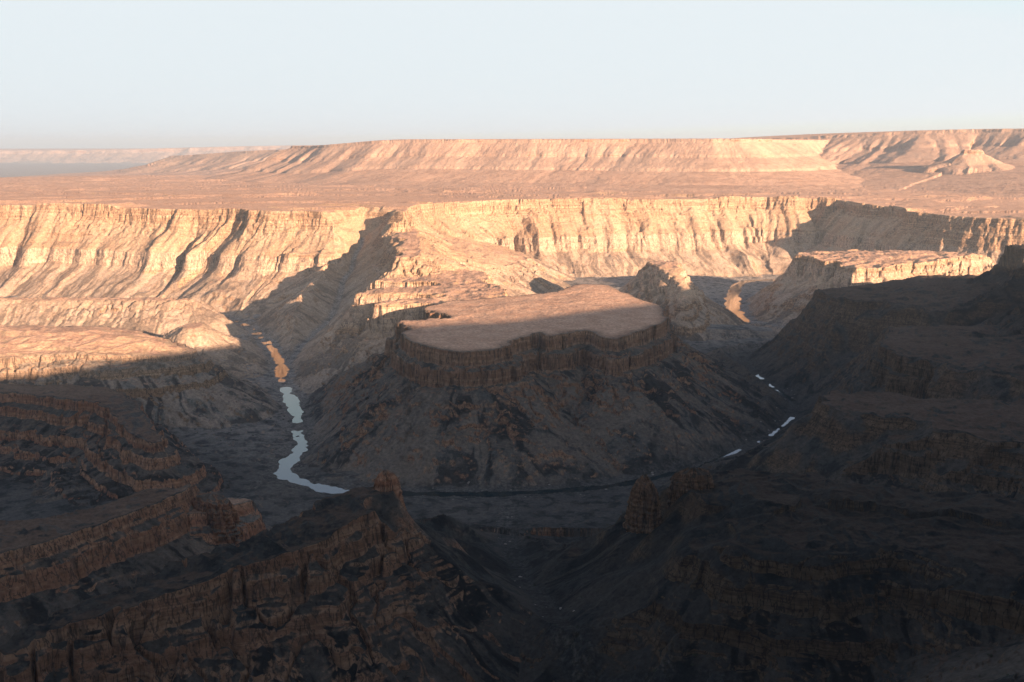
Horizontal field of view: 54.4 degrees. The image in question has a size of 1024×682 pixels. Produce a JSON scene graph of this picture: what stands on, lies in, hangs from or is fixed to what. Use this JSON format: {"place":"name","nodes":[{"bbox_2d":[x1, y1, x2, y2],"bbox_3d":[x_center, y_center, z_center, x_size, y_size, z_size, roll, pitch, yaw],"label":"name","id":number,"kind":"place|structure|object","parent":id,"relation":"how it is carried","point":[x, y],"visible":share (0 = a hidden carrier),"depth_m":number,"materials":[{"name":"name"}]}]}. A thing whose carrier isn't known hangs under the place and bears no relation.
{"place":"outdoors","nodes":[
{"label":"outdoors","id":0,"kind":"place"},
{"bbox_2d":[0,297,242,337],"bbox_3d":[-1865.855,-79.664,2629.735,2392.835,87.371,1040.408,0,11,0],"label":"spur","id":1,"kind":"structure","parent":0,"point":[157,317],"depth_m":2499.93,"materials":[{"name":"beige stone"}]},
{"bbox_2d":[0,325,273,438],"bbox_3d":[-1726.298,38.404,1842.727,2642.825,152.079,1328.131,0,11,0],"label":"spur","id":2,"kind":"structure","parent":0,"point":[158,377],"depth_m":1701.31,"materials":[{"name":"brown stone"}]},
{"bbox_2d":[16,149,284,176],"bbox_3d":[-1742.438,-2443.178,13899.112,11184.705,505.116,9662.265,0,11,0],"label":"mountain","id":3,"kind":"structure","parent":0,"point":[216,163],"depth_m":11188.76,"materials":[{"name":"brown stone"}]},
{"bbox_2d":[0,383,302,520],"bbox_3d":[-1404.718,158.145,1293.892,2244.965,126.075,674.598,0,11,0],"label":"canyon wall","id":4,"kind":"structure","parent":0,"point":[67,448],"depth_m":1393.05,"materials":[{"name":"brown stone"}]},
{"bbox_2d":[0,145,313,163],"bbox_3d":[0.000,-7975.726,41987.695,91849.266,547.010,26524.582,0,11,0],"label":"hills","id":5,"kind":"structure","parent":0,"point":[79,155],"depth_m":30928.74,"materials":[{"name":"brown stone"}]},
{"bbox_2d":[0,484,315,645],"bbox_3d":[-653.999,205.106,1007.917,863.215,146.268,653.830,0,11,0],"label":"ridge","id":6,"kind":"structure","parent":0,"point":[50,566],"depth_m":896.18,"materials":[{"name":"brown stone"}]},
{"bbox_2d":[191,491,241,540],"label":"rock pinnacle","id":7,"kind":"object","parent":6,"relation":"on","point":[220,510],"visible":0.85,"depth_m":986.23,"materials":[{"name":"brown stone"}]},
{"bbox_2d":[161,322,264,380],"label":"spur","id":8,"kind":"structure","parent":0,"point":[240,358],"depth_m":2102.73,"materials":[{"name":"brown stone"}]},
{"bbox_2d":[187,497,272,544],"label":"ridge","id":9,"kind":"structure","parent":0,"point":[251,522],"depth_m":1002.10,"materials":[{"name":"brown stone"}]},
{"bbox_2d":[0,486,573,681],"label":"ridge","id":10,"kind":"structure","parent":0,"point":[363,584],"depth_m":799.92,"materials":[{"name":"brown stone"}]},
{"bbox_2d":[373,469,406,509],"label":"rock pinnacle","id":11,"kind":"object","parent":10,"relation":"on","point":[386,480],"visible":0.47,"depth_m":898.64,"materials":[{"name":"brown stone"}]},
{"bbox_2d":[239,223,536,353],"bbox_3d":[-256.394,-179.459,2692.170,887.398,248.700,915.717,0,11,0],"label":"ridge","id":12,"kind":"structure","parent":0,"point":[303,314],"depth_m":2688.10,"materials":[{"name":"brown stone"}]},
{"bbox_2d":[296,262,507,389],"bbox_3d":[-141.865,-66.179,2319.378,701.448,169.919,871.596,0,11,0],"label":"bench","id":13,"kind":"object","parent":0,"point":[362,329],"visible":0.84,"depth_m":2138.84,"materials":[{"name":"brown stone"}]},
{"bbox_2d":[0,162,813,502],"bbox_3d":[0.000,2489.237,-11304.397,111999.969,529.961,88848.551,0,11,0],"label":"canyon floor","id":14,"kind":"structure","parent":0,"point":[744,440],"depth_m":1610.44,"materials":[{"name":"brown stone"}]},
{"bbox_2d":[242,284,767,508],"bbox_3d":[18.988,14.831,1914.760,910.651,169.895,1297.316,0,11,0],"label":"mesa","id":15,"kind":"structure","parent":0,"point":[605,376],"depth_m":1574.55,"materials":[{"name":"brown stone"}]},
{"bbox_2d":[226,279,795,496],"bbox_3d":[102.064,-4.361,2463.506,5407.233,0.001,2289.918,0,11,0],"label":"river","id":16,"kind":"structure","parent":0,"point":[732,304],"depth_m":1534.11,"materials":[{"name":"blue liquid"}]},
{"bbox_2d":[0,175,1023,317],"bbox_3d":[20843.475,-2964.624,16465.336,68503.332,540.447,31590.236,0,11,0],"label":"plateau","id":17,"kind":"structure","parent":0,"point":[248,248],"depth_m":3542.59,"materials":[{"name":"beige stone"}]},
{"bbox_2d":[0,0,1023,147],"label":"sky","id":18,"kind":"structure","parent":0,"point":[74,73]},
{"bbox_2d":[443,233,618,292],"bbox_3d":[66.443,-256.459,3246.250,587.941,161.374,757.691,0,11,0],"label":"spur","id":19,"kind":"structure","parent":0,"point":[526,271],"depth_m":3183.43,"materials":[{"name":"brown stone"}]},
{"bbox_2d":[204,138,864,191],"bbox_3d":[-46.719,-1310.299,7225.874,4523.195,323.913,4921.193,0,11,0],"label":"mountain","id":20,"kind":"structure","parent":0,"point":[767,165],"depth_m":5871.85,"materials":[{"name":"brown stone"}]},
{"bbox_2d":[546,521,637,593],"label":"ridge","id":21,"kind":"structure","parent":0,"point":[574,532],"depth_m":1213.10,"materials":[{"name":"brown stone"}]},
{"bbox_2d":[618,260,747,344],"bbox_3d":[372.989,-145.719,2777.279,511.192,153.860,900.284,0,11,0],"label":"butte","id":22,"kind":"object","parent":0,"point":[682,298],"visible":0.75,"depth_m":2592.54,"materials":[{"name":"brown stone"}]},
{"bbox_2d":[702,323,777,344],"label":"ridge","id":23,"kind":"structure","parent":0,"point":[722,334],"depth_m":2448.49,"materials":[{"name":"brown stone"}]},
{"bbox_2d":[519,468,1023,681],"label":"ridge","id":24,"kind":"structure","parent":0,"point":[742,575],"depth_m":779.66,"materials":[{"name":"brown stone"}]},
{"bbox_2d":[623,474,661,533],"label":"rock pinnacle","id":25,"kind":"object","parent":24,"relation":"on","point":[643,513],"visible":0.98,"depth_m":905.43,"materials":[{"name":"brown stone"}]},
{"bbox_2d":[666,466,714,508],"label":"rock pinnacle","id":26,"kind":"object","parent":24,"relation":"on","point":[685,480],"visible":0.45,"depth_m":914.39,"materials":[{"name":"brown stone"}]},
{"bbox_2d":[541,390,1023,527],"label":"canyon wall","id":27,"kind":"structure","parent":0,"point":[897,440],"depth_m":1145.50,"materials":[{"name":"brown stone"}]},
{"bbox_2d":[698,249,992,331],"bbox_3d":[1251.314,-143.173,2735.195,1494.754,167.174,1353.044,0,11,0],"label":"bench","id":28,"kind":"object","parent":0,"point":[788,293],"visible":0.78,"depth_m":2734.43,"materials":[{"name":"brown stone"}]},
{"bbox_2d":[693,274,1023,443],"bbox_3d":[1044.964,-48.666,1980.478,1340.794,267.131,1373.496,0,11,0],"label":"canyon wall","id":29,"kind":"structure","parent":0,"point":[903,337],"depth_m":1852.83,"materials":[{"name":"brown stone"}]},
{"bbox_2d":[729,128,1023,196],"bbox_3d":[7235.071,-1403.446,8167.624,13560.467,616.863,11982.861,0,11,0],"label":"mountain","id":30,"kind":"structure","parent":0,"point":[888,160],"depth_m":6119.88,"materials":[{"name":"brown stone"}]},
{"bbox_2d":[874,634,1023,681],"bbox_3d":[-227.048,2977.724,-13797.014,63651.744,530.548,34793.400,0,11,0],"label":"canyon rim","id":31,"kind":"object","parent":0,"point":[971,663],"visible":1,"depth_m":681.79,"materials":[{"name":"brown stone"}]},
{"bbox_2d":[913,150,1014,175],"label":"mountain","id":32,"kind":"structure","parent":0,"point":[966,161],"depth_m":5501.13,"materials":[{"name":"brown stone"}]},
{"bbox_2d":[946,244,1023,398],"bbox_3d":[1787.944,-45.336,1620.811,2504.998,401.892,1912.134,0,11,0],"label":"canyon wall","id":33,"kind":"structure","parent":0,"point":[1002,302],"depth_m":1808.59,"materials":[{"name":"brown stone"}]}
]}

